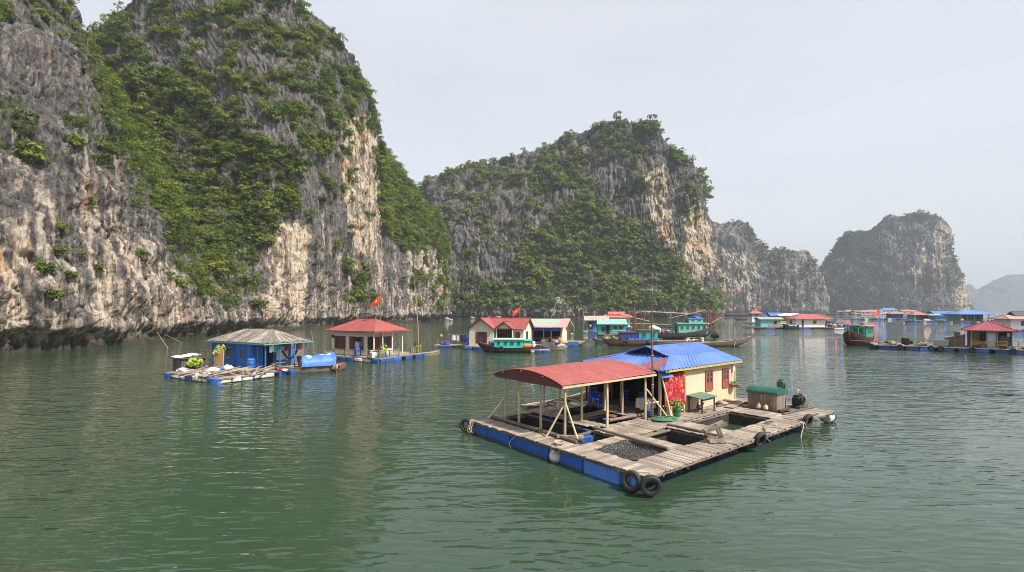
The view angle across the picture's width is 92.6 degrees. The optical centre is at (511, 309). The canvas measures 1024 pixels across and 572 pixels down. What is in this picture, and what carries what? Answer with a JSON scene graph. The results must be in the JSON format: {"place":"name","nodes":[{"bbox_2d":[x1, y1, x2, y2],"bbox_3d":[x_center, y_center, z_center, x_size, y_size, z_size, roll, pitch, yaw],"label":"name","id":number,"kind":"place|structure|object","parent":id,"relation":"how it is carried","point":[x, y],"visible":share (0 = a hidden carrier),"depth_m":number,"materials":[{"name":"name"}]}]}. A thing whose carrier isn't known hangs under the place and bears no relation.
{"place":"outdoors","nodes":[
{"label":"outdoors","id":0,"kind":"place"},
{"bbox_2d":[0,0,451,352],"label":"limestone wall","id":1,"kind":"structure","parent":0,"point":[128,296],"depth_m":100.44,"materials":[{"name":"stone"}]},
{"bbox_2d":[12,139,50,162],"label":"cliff bush","id":2,"kind":"object","parent":1,"relation":"attached to","point":[20,147],"visible":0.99,"depth_m":72.29,"materials":[{"name":"green plant"}]},
{"bbox_2d":[32,259,61,271],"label":"cliff bush","id":3,"kind":"object","parent":1,"relation":"attached to","point":[42,266],"visible":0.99,"depth_m":67.80,"materials":[{"name":"green plant"}]},
{"bbox_2d":[37,287,67,298],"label":"cliff bush","id":4,"kind":"object","parent":1,"relation":"attached to","point":[54,293],"visible":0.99,"depth_m":67.03,"materials":[{"name":"green plant"}]},
{"bbox_2d":[55,221,67,229],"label":"cliff bush","id":5,"kind":"object","parent":1,"relation":"attached to","point":[62,225],"visible":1,"depth_m":71.86,"materials":[{"name":"green plant"}]},
{"bbox_2d":[53,244,70,255],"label":"cliff bush","id":6,"kind":"object","parent":1,"relation":"attached to","point":[57,249],"visible":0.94,"depth_m":71.08,"materials":[{"name":"green plant"}]},
{"bbox_2d":[64,270,78,277],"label":"cliff bush","id":7,"kind":"object","parent":1,"relation":"attached to","point":[69,273],"visible":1,"depth_m":70.80,"materials":[{"name":"green plant"}]},
{"bbox_2d":[63,133,86,146],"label":"cliff bush","id":8,"kind":"object","parent":1,"relation":"attached to","point":[77,140],"visible":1,"depth_m":77.05,"materials":[{"name":"green plant"}]},
{"bbox_2d":[81,25,94,53],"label":"skyline tree","id":9,"kind":"object","parent":1,"relation":"on","point":[87,29],"visible":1,"depth_m":98.86,"materials":[{"name":"green plant"}]},
{"bbox_2d":[92,263,104,272],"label":"cliff bush","id":10,"kind":"object","parent":1,"relation":"attached to","point":[98,266],"visible":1,"depth_m":75.93,"materials":[{"name":"green plant"}]},
{"bbox_2d":[133,248,151,256],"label":"cliff bush","id":11,"kind":"object","parent":1,"relation":"attached to","point":[142,252],"visible":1,"depth_m":86.97,"materials":[{"name":"green plant"}]},
{"bbox_2d":[174,275,190,286],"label":"cliff bush","id":12,"kind":"object","parent":1,"relation":"attached to","point":[180,281],"visible":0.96,"depth_m":97.17,"materials":[{"name":"green plant"}]},
{"bbox_2d":[205,260,228,275],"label":"cliff bush","id":13,"kind":"object","parent":1,"relation":"attached to","point":[214,268],"visible":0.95,"depth_m":116.12,"materials":[{"name":"green plant"}]},
{"bbox_2d":[0,0,454,311],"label":"shrubs","id":14,"kind":"object","parent":1,"relation":"on","point":[135,126],"visible":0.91,"depth_m":149.12,"materials":[{"name":"green plant"}]},
{"bbox_2d":[249,299,269,308],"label":"cliff bush","id":15,"kind":"object","parent":1,"relation":"attached to","point":[257,302],"visible":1,"depth_m":122.42,"materials":[{"name":"green plant"}]},
{"bbox_2d":[0,310,1023,571],"bbox_3d":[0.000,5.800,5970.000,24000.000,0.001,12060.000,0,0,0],"label":"sea","id":16,"kind":"structure","parent":0,"point":[122,458],"depth_m":17.38,"materials":[{"name":"liquid"}]},
{"bbox_2d":[164,363,316,383],"bbox_3d":[-24.670,5.638,44.876,10.563,0.562,10.436,0,0,30],"label":"raft","id":17,"kind":"object","parent":16,"relation":"on","point":[230,378],"visible":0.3,"depth_m":39.98,"materials":[{"name":"brown wood"}]},
{"bbox_2d":[170,353,206,370],"bbox_3d":[-28.553,4.655,43.093,1.982,1.490,2.562,0,0,30],"label":"crate hut","id":18,"kind":"object","parent":17,"relation":"on","point":[180,361],"visible":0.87,"depth_m":42.43,"materials":[{"name":"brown wood"}]},
{"bbox_2d":[186,358,203,366],"bbox_3d":[-27.556,4.619,42.537,0.801,0.962,1.292,0,0,30],"label":"yellow bush","id":19,"kind":"object","parent":18,"relation":"attached to","point":[194,362],"visible":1,"depth_m":42.25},
{"bbox_2d":[169,365,220,376],"bbox_3d":[-26.098,5.168,41.189,2.935,0.414,4.235,0,0,39],"label":"driftwood","id":20,"kind":"object","parent":17,"relation":"on","point":[189,372],"visible":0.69,"depth_m":40.40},
{"bbox_2d":[213,349,223,366],"bbox_3d":[-26.354,4.471,43.981,1.200,1.825,0.155,0,-3,21],"label":"leaning board","id":21,"kind":"object","parent":17,"relation":"on","point":[218,359],"visible":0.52,"depth_m":43.86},
{"bbox_2d":[212,344,226,355],"bbox_3d":[-26.614,4.257,44.577,0.993,2.251,2.590,0,0,-23],"label":"young tree","id":22,"kind":"object","parent":17,"relation":"on","point":[219,347],"visible":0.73,"depth_m":44.54,"materials":[{"name":"yellow plant"}]},
{"bbox_2d":[197,366,253,377],"bbox_3d":[-23.264,5.114,40.295,3.226,0.523,4.064,0,0,-10],"label":"driftwood","id":23,"kind":"object","parent":17,"relation":"on","point":[231,371],"visible":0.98,"depth_m":39.58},
{"bbox_2d":[246,358,255,367],"bbox_3d":[-22.862,4.857,42.813,0.745,1.045,0.756,0,0,0],"label":"barrel","id":24,"kind":"object","parent":17,"relation":"on","point":[250,363],"visible":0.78,"depth_m":42.53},
{"bbox_2d":[205,328,313,369],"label":"blue house","id":25,"kind":"structure","parent":17,"relation":"on","point":[242,346],"depth_m":45.17,"materials":[{"name":"grey metal"}]},
{"bbox_2d":[250,364,274,375],"bbox_3d":[-22.000,5.151,41.728,2.934,0.449,5.002,0,0,-10],"label":"driftwood","id":26,"kind":"object","parent":17,"relation":"on","point":[257,370],"visible":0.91,"depth_m":41.72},
{"bbox_2d":[274,352,346,373],"bbox_3d":[-18.538,5.024,45.092,6.265,2.051,2.100,0,0,-34],"label":"covered sampan","id":27,"kind":"object","parent":16,"relation":"on","point":[324,362],"visible":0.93,"depth_m":44.73,"materials":[{"name":"brown wood"}]},
{"bbox_2d":[335,351,426,362],"bbox_3d":[-16.330,5.602,58.267,9.165,0.648,8.202,0,0,28],"label":"raft","id":28,"kind":"object","parent":16,"relation":"on","point":[404,355],"visible":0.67,"depth_m":54.99,"materials":[{"name":"plastic"}]},
{"bbox_2d":[323,348,379,357],"bbox_3d":[-18.177,4.900,55.033,8.700,0.800,0.100,0,0,28],"label":"fence","id":29,"kind":"object","parent":28,"relation":"on","point":[345,354],"visible":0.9,"depth_m":54.94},
{"bbox_2d":[324,318,409,355],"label":"cream house","id":30,"kind":"structure","parent":28,"relation":"on","point":[364,333],"depth_m":56.76,"materials":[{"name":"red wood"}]},
{"bbox_2d":[334,336,345,348],"bbox_3d":[-20.104,3.850,57.170,1.760,1.470,0.085,0,0,28],"label":"window","id":31,"kind":"structure","parent":30,"relation":"in","point":[339,341],"depth_m":57.15,"materials":[{"name":"red wood"}]},
{"bbox_2d":[368,337,379,355],"bbox_3d":[-15.909,4.245,56.452,0.066,2.090,1.885,0,0,28],"label":"door","id":32,"kind":"structure","parent":30,"relation":"in","point":[370,339],"depth_m":56.25,"materials":[{"name":"red wood"}]},
{"bbox_2d":[379,336,391,348],"bbox_3d":[-15.062,3.950,58.079,0.085,1.420,2.360,0,0,28],"label":"window","id":33,"kind":"structure","parent":30,"relation":"in","point":[387,340],"depth_m":58.44,"materials":[{"name":"red wood"}]},
{"bbox_2d":[372,296,380,347],"bbox_3d":[-15.774,1.850,56.849,1.045,6.900,0.124,0,0,4],"label":"flag pole","id":34,"kind":"object","parent":28,"relation":"on","point":[376,300],"visible":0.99,"depth_m":56.82,"materials":[{"name":"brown wood"}]},
{"bbox_2d":[370,350,386,357],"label":"household things","id":35,"kind":"object","parent":28,"relation":"on","point":[373,354],"visible":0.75,"depth_m":53.28,"materials":[{"name":"white plastic"}]},
{"bbox_2d":[380,349,399,356],"bbox_3d":[-13.629,4.900,54.427,0.100,0.800,3.200,0,0,28],"label":"fence","id":36,"kind":"object","parent":28,"relation":"on","point":[389,353],"visible":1,"depth_m":54.36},
{"bbox_2d":[413,274,418,352],"bbox_3d":[-11.665,0.493,59.268,0.845,9.616,0.600,0,0,0],"label":"bamboo mast","id":37,"kind":"object","parent":28,"relation":"on","point":[417,315],"visible":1,"depth_m":59.22,"materials":[{"name":"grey wood"}]},
{"bbox_2d":[424,350,439,355],"bbox_3d":[-10.261,5.601,61.186,1.169,0.898,3.469,0,0,37],"label":"dinghy","id":38,"kind":"object","parent":16,"relation":"on","point":[434,353],"visible":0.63,"depth_m":61.24,"materials":[{"name":"brown wood"}]},
{"bbox_2d":[433,344,466,347],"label":"raft","id":39,"kind":"object","parent":16,"relation":"on","point":[445,346],"visible":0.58,"depth_m":74.00,"materials":[{"name":"brown wood"}]},
{"bbox_2d":[464,344,540,349],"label":"raft","id":40,"kind":"object","parent":16,"relation":"on","point":[467,347],"visible":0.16,"depth_m":70.28,"materials":[{"name":"plastic"}]},
{"bbox_2d":[466,317,534,345],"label":"gabled house","id":41,"kind":"structure","parent":40,"relation":"on","point":[483,329],"depth_m":70.94,"materials":[{"name":"red wood"}]},
{"bbox_2d":[476,332,486,342],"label":"window","id":42,"kind":"structure","parent":41,"relation":"in","point":[481,337],"depth_m":70.81,"materials":[{"name":"red wood"}]},
{"bbox_2d":[478,334,539,352],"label":"teal boat","id":43,"kind":"object","parent":16,"relation":"on","point":[512,345],"visible":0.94,"depth_m":65.42,"materials":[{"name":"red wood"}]},
{"bbox_2d":[530,349,549,352],"bbox_3d":[3.745,5.655,65.677,2.741,0.561,1.432,0,0,0],"label":"barrel","id":44,"kind":"object","parent":16,"relation":"on","point":[540,351],"visible":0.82,"depth_m":64.99,"materials":[{"name":"blue plastic"}]},
{"bbox_2d":[540,342,566,349],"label":"sampan","id":45,"kind":"object","parent":16,"relation":"on","point":[548,345],"visible":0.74,"depth_m":69.48,"materials":[{"name":"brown wood"}]},
{"bbox_2d":[535,340,584,345],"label":"raft","id":46,"kind":"object","parent":16,"relation":"on","point":[572,343],"visible":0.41,"depth_m":77.22,"materials":[{"name":"plastic"}]},
{"bbox_2d":[531,318,572,342],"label":"tea house","id":47,"kind":"structure","parent":46,"relation":"on","point":[552,328],"depth_m":79.55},
{"bbox_2d":[540,336,563,342],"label":"household things","id":48,"kind":"object","parent":46,"relation":"on","point":[553,340],"visible":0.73,"depth_m":78.21,"materials":[{"name":"plastic"}]},
{"bbox_2d":[582,329,596,331],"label":"raft","id":49,"kind":"object","parent":16,"relation":"on","point":[584,330],"visible":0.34,"depth_m":124.51,"materials":[{"name":"grey wood"}]},
{"bbox_2d":[584,316,608,329],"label":"blue hut","id":50,"kind":"object","parent":49,"relation":"on","point":[591,319],"visible":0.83,"depth_m":125.72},
{"bbox_2d":[595,333,617,335],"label":"raft","id":51,"kind":"object","parent":16,"relation":"on","point":[606,334],"visible":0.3,"depth_m":105.56,"materials":[{"name":"grey wood"}]},
{"bbox_2d":[596,319,627,333],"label":"green hut","id":52,"kind":"object","parent":51,"relation":"on","point":[609,326],"visible":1,"depth_m":105.86,"materials":[{"name":"teal paint"}]},
{"bbox_2d":[601,329,662,345],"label":"rusty trawler","id":53,"kind":"object","parent":16,"relation":"on","point":[639,337],"visible":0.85,"depth_m":77.56,"materials":[{"name":"teal paint"}]},
{"bbox_2d":[602,334,619,340],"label":"fishing gear","id":54,"kind":"object","parent":53,"relation":"on","point":[606,337],"visible":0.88,"depth_m":78.31,"materials":[{"name":"brown plastic"}]},
{"bbox_2d":[471,397,836,484],"bbox_3d":[7.349,5.581,24.029,16.137,1.139,10.191,0,0,-39],"label":"fish farm raft","id":55,"kind":"object","parent":16,"relation":"on","point":[639,444],"visible":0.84,"depth_m":20.75,"materials":[{"name":"grey wood"}]},
{"bbox_2d":[460,418,474,432],"bbox_3d":[-2.063,5.449,22.899,0.843,0.670,0.561,6,-3,23],"label":"tyre","id":56,"kind":"object","parent":55,"relation":"attached to","point":[470,426],"visible":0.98,"depth_m":22.82,"materials":[{"name":"rubber"}]},
{"bbox_2d":[488,360,666,438],"bbox_3d":[3.045,3.908,23.302,6.912,2.638,5.634,0,0,-39],"label":"open shelter","id":57,"kind":"object","parent":55,"relation":"on","point":[562,376],"visible":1,"depth_m":21.88,"materials":[{"name":"metal"}]},
{"bbox_2d":[520,391,585,411],"bbox_3d":[3.018,5.541,28.949,6.341,1.018,1.320,0,0,-41],"label":"rowing boat","id":58,"kind":"object","parent":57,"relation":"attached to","point":[569,399],"visible":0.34,"depth_m":28.63,"materials":[{"name":"brown wood"}]},
{"bbox_2d":[567,419,599,426],"bbox_3d":[3.107,5.138,21.980,0.654,0.059,1.700,0,0,-39],"label":"board pile","id":59,"kind":"object","parent":55,"relation":"on","point":[580,423],"visible":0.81,"depth_m":21.88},
{"bbox_2d":[588,387,597,404],"bbox_3d":[4.427,4.756,26.766,0.477,0.892,0.519,0,0,19],"label":"plastic chair","id":60,"kind":"object","parent":55,"relation":"on","point":[593,395],"visible":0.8,"depth_m":26.87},
{"bbox_2d":[590,391,599,407],"bbox_3d":[4.393,4.756,25.927,0.477,0.892,0.519,0,0,15],"label":"plastic chair","id":61,"kind":"object","parent":55,"relation":"on","point":[594,398],"visible":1,"depth_m":25.76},
{"bbox_2d":[621,467,640,491],"bbox_3d":[3.829,5.415,15.544,0.670,0.730,0.359,0,-11,37],"label":"tyre","id":62,"kind":"object","parent":55,"relation":"attached to","point":[626,485],"visible":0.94,"depth_m":15.42,"materials":[{"name":"rubber"}]},
{"bbox_2d":[635,397,655,412],"bbox_3d":[6.696,4.827,24.525,0.790,0.745,0.790,0,0,-39],"label":"covered box","id":63,"kind":"object","parent":55,"relation":"on","point":[639,404],"visible":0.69,"depth_m":24.40,"materials":[{"name":"grey fabric"}]},
{"bbox_2d":[639,469,661,495],"bbox_3d":[4.248,5.360,15.080,0.680,0.736,0.364,0,9,0],"label":"tyre","id":64,"kind":"object","parent":55,"relation":"attached to","point":[655,490],"visible":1,"depth_m":14.93,"materials":[{"name":"rubber"}]},
{"bbox_2d":[640,286,662,417],"bbox_3d":[6.674,2.040,23.267,1.121,6.320,1.000,0,0,-39],"label":"antenna mast","id":65,"kind":"object","parent":55,"relation":"on","point":[652,355],"visible":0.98,"depth_m":23.24,"materials":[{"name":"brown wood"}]},
{"bbox_2d":[651,415,678,421],"bbox_3d":[7.166,5.133,22.816,1.300,0.397,0.840,0,0,0],"label":"net heap","id":66,"kind":"object","parent":55,"relation":"on","point":[668,418],"visible":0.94,"depth_m":22.69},
{"bbox_2d":[670,398,683,416],"bbox_3d":[7.961,4.747,23.672,0.680,0.907,0.656,0,0,-16],"label":"potted plant","id":67,"kind":"object","parent":55,"relation":"on","point":[676,412],"visible":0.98,"depth_m":23.54,"materials":[{"name":"green plant"}]},
{"bbox_2d":[686,392,716,413],"bbox_3d":[9.682,4.767,24.951,1.352,0.866,0.899,0,0,-39],"label":"work table","id":68,"kind":"object","parent":55,"relation":"on","point":[702,396],"visible":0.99,"depth_m":24.86,"materials":[{"name":"green wood"}]},
{"bbox_2d":[702,420,733,443],"bbox_3d":[8.101,4.822,19.288,1.026,0.935,0.919,0,0,11],"label":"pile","id":69,"kind":"object","parent":55,"relation":"on","point":[717,427],"visible":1,"depth_m":18.97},
{"bbox_2d":[724,398,747,407],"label":"loose planks","id":70,"kind":"object","parent":55,"relation":"on","point":[734,405],"visible":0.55,"depth_m":26.44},
{"bbox_2d":[753,431,770,446],"bbox_3d":[10.047,5.278,19.659,0.670,0.670,0.405,0,22,-28],"label":"tyre","id":71,"kind":"object","parent":55,"relation":"attached to","point":[762,436],"visible":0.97,"depth_m":19.63,"materials":[{"name":"rubber"}]},
{"bbox_2d":[742,384,789,412],"bbox_3d":[13.322,4.627,25.656,1.380,1.147,1.850,0,0,-39],"label":"plank chest","id":72,"kind":"object","parent":55,"relation":"on","point":[773,398],"visible":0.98,"depth_m":25.34,"materials":[{"name":"brown wood"}]},
{"bbox_2d":[777,379,787,408],"bbox_3d":[14.195,4.436,25.686,0.571,1.533,0.438,0,0,-39],"label":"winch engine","id":73,"kind":"object","parent":55,"relation":"on","point":[781,383],"visible":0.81,"depth_m":25.55,"materials":[{"name":"green metal"}]},
{"bbox_2d":[788,389,811,408],"bbox_3d":[15.332,4.740,25.885,1.414,0.919,0.790,0,0,-39],"label":"diesel engine","id":74,"kind":"object","parent":55,"relation":"on","point":[799,399],"visible":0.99,"depth_m":25.70,"materials":[{"name":"grey metal"}]},
{"bbox_2d":[802,414,823,426],"bbox_3d":[13.954,5.180,22.826,1.027,0.660,0.408,0,0,-11],"label":"tyre","id":75,"kind":"object","parent":55,"relation":"attached to","point":[809,417],"visible":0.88,"depth_m":22.69,"materials":[{"name":"rubber"}]},
{"bbox_2d":[618,309,721,338],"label":"great trawler","id":76,"kind":"object","parent":16,"relation":"on","point":[692,326],"visible":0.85,"depth_m":96.76,"materials":[{"name":"wood"}]},
{"bbox_2d":[648,336,750,346],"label":"long sampan","id":77,"kind":"object","parent":16,"relation":"on","point":[736,342],"visible":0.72,"depth_m":76.47,"materials":[{"name":"wood"}]},
{"bbox_2d":[684,337,703,341],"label":"fishing gear","id":78,"kind":"object","parent":77,"relation":"in","point":[700,339],"visible":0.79,"depth_m":76.55,"materials":[{"name":"brown wood"}]},
{"bbox_2d":[742,326,846,328],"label":"raft","id":79,"kind":"object","parent":16,"relation":"on","point":[779,327],"visible":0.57,"depth_m":143.63,"materials":[{"name":"blue wood"}]},
{"bbox_2d":[753,317,784,326],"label":"teal hut","id":80,"kind":"object","parent":79,"relation":"on","point":[766,321],"visible":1,"depth_m":146.41,"materials":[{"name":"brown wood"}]},
{"bbox_2d":[843,325,875,345],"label":"black boat","id":81,"kind":"object","parent":16,"relation":"on","point":[857,335],"visible":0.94,"depth_m":78.84,"materials":[{"name":"wood"}]},
{"bbox_2d":[856,310,875,314],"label":"distant hut","id":82,"kind":"object","parent":16,"relation":"on","point":[865,312],"visible":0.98,"depth_m":487.98,"materials":[{"name":"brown wood"}]},
{"bbox_2d":[849,318,906,319],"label":"raft","id":83,"kind":"object","parent":16,"relation":"on","point":[878,318],"visible":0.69,"depth_m":274.12,"materials":[{"name":"blue wood"}]},
{"bbox_2d":[883,312,907,317],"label":"brown shelter","id":84,"kind":"object","parent":83,"relation":"on","point":[894,314],"visible":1,"depth_m":275.72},
{"bbox_2d":[880,308,897,313],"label":"distant hut","id":85,"kind":"object","parent":16,"relation":"on","point":[885,310],"visible":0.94,"depth_m":571.34,"materials":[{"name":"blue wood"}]},
{"bbox_2d":[892,320,980,322],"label":"raft","id":86,"kind":"object","parent":16,"relation":"on","point":[941,321],"visible":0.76,"depth_m":212.86,"materials":[{"name":"blue wood"}]},
{"bbox_2d":[905,312,943,319],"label":"red roof hut","id":87,"kind":"object","parent":86,"relation":"on","point":[917,316],"visible":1,"depth_m":226.82,"materials":[{"name":"teal paint"}]},
{"bbox_2d":[870,342,1023,354],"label":"long raft","id":88,"kind":"object","parent":16,"relation":"on","point":[916,346],"visible":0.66,"depth_m":67.66,"materials":[{"name":"plastic"}]},
{"bbox_2d":[934,340,948,345],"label":"water tank","id":89,"kind":"object","parent":88,"relation":"on","point":[941,342],"visible":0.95,"depth_m":68.50,"materials":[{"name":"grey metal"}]},
{"bbox_2d":[945,332,964,346],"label":"plank shed","id":90,"kind":"structure","parent":88,"relation":"on","point":[957,339],"depth_m":68.31,"materials":[{"name":"brown wood"}]},
{"bbox_2d":[960,321,1019,348],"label":"pavilion","id":91,"kind":"structure","parent":88,"relation":"on","point":[984,331],"depth_m":65.72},
{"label":"raft","id":92,"kind":"object","parent":16,"relation":"on","visible":0},
{"bbox_2d":[747,310,762,321],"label":"kiosk","id":93,"kind":"object","parent":92,"relation":"on","point":[753,314],"visible":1,"depth_m":195.70,"materials":[{"name":"teal paint"}]},
{"bbox_2d":[777,313,798,321],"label":"yellow stall","id":94,"kind":"object","parent":92,"relation":"on","point":[782,315],"visible":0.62,"depth_m":195.84,"materials":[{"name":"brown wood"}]},
{"bbox_2d":[74,0,1023,288],"label":"sky","id":95,"kind":"structure","parent":0,"point":[811,123],"materials":[{"name":"white"}]},
{"bbox_2d":[418,119,726,317],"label":"karst island","id":96,"kind":"structure","parent":0,"point":[662,201],"depth_m":373.85,"materials":[{"name":"stone"}]},
{"bbox_2d":[416,110,726,313],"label":"slope trees","id":97,"kind":"object","parent":96,"relation":"on","point":[609,298],"visible":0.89,"depth_m":364.60,"materials":[{"name":"green plant"}]},
{"bbox_2d":[598,391,610,403],"bbox_3d":[5.129,4.885,27.049,0.600,0.630,0.400,0,0,-39],"label":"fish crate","id":98,"kind":"object","parent":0,"point":[601,399],"visible":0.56,"depth_m":26.94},
{"bbox_2d":[602,311,632,326],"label":"red roof house","id":99,"kind":"structure","parent":0,"point":[613,315],"depth_m":148.19,"materials":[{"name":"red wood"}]},
{"bbox_2d":[582,342,742,415],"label":"floating house","id":100,"kind":"structure","parent":0,"point":[704,368],"depth_m":26.83,"materials":[{"name":"cream painted wood"},{"name":"blue corrugated metal"},{"name":"red painted wood"}]},
{"bbox_2d":[664,373,684,407],"bbox_3d":[8.081,4.025,24.248,1.720,1.650,0.094,0,0,-39],"label":"hanging cloth","id":101,"kind":"object","parent":100,"relation":"hanging from","point":[675,386],"visible":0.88,"depth_m":24.28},
{"bbox_2d":[705,370,712,391],"bbox_3d":[10.591,3.840,26.261,0.720,1.080,0.070,0,0,-39],"label":"window","id":102,"kind":"structure","parent":100,"relation":"in","point":[708,374],"depth_m":26.25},
{"bbox_2d":[722,368,728,387],"bbox_3d":[11.951,3.840,27.349,0.720,1.080,0.070,0,0,-39],"label":"window","id":103,"kind":"structure","parent":100,"relation":"in","point":[725,372],"depth_m":27.32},
{"bbox_2d":[712,221,829,312],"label":"limestone ridge","id":104,"kind":"structure","parent":0,"point":[737,260],"depth_m":797.40,"materials":[{"name":"stone"}]},
{"bbox_2d":[713,219,827,311],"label":"ridge scrub","id":105,"kind":"object","parent":104,"relation":"on","point":[778,261],"visible":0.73,"depth_m":807.79,"materials":[{"name":"plant"}]},
{"bbox_2d":[783,314,834,326],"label":"white house","id":106,"kind":"structure","parent":0,"point":[809,320],"depth_m":144.45,"materials":[{"name":"paint"}]},
{"bbox_2d":[820,211,974,311],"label":"headland","id":107,"kind":"structure","parent":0,"point":[909,263],"depth_m":928.44,"materials":[{"name":"stone"}]},
{"bbox_2d":[819,209,971,310],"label":"headland trees","id":108,"kind":"object","parent":107,"relation":"on","point":[888,302],"visible":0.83,"depth_m":935.22,"materials":[{"name":"plant"}]},
{"bbox_2d":[942,310,997,320],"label":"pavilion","id":109,"kind":"structure","parent":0,"point":[970,315],"depth_m":215.07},
{"bbox_2d":[967,274,1023,309],"bbox_3d":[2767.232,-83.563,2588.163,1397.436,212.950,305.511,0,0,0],"label":"hills","id":110,"kind":"structure","parent":0,"point":[1006,292],"depth_m":2526.65,"materials":[{"name":"stone"}]},
{"bbox_2d":[987,311,1023,328],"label":"pink roof house","id":111,"kind":"structure","parent":0,"point":[1014,319],"depth_m":129.73,"materials":[{"name":"paint"}]},
{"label":"raft","id":112,"kind":"object","parent":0,"visible":0},
{"bbox_2d":[926,311,952,319],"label":"blue canopy hut","id":113,"kind":"object","parent":112,"relation":"on","point":[934,317],"visible":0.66,"depth_m":241.26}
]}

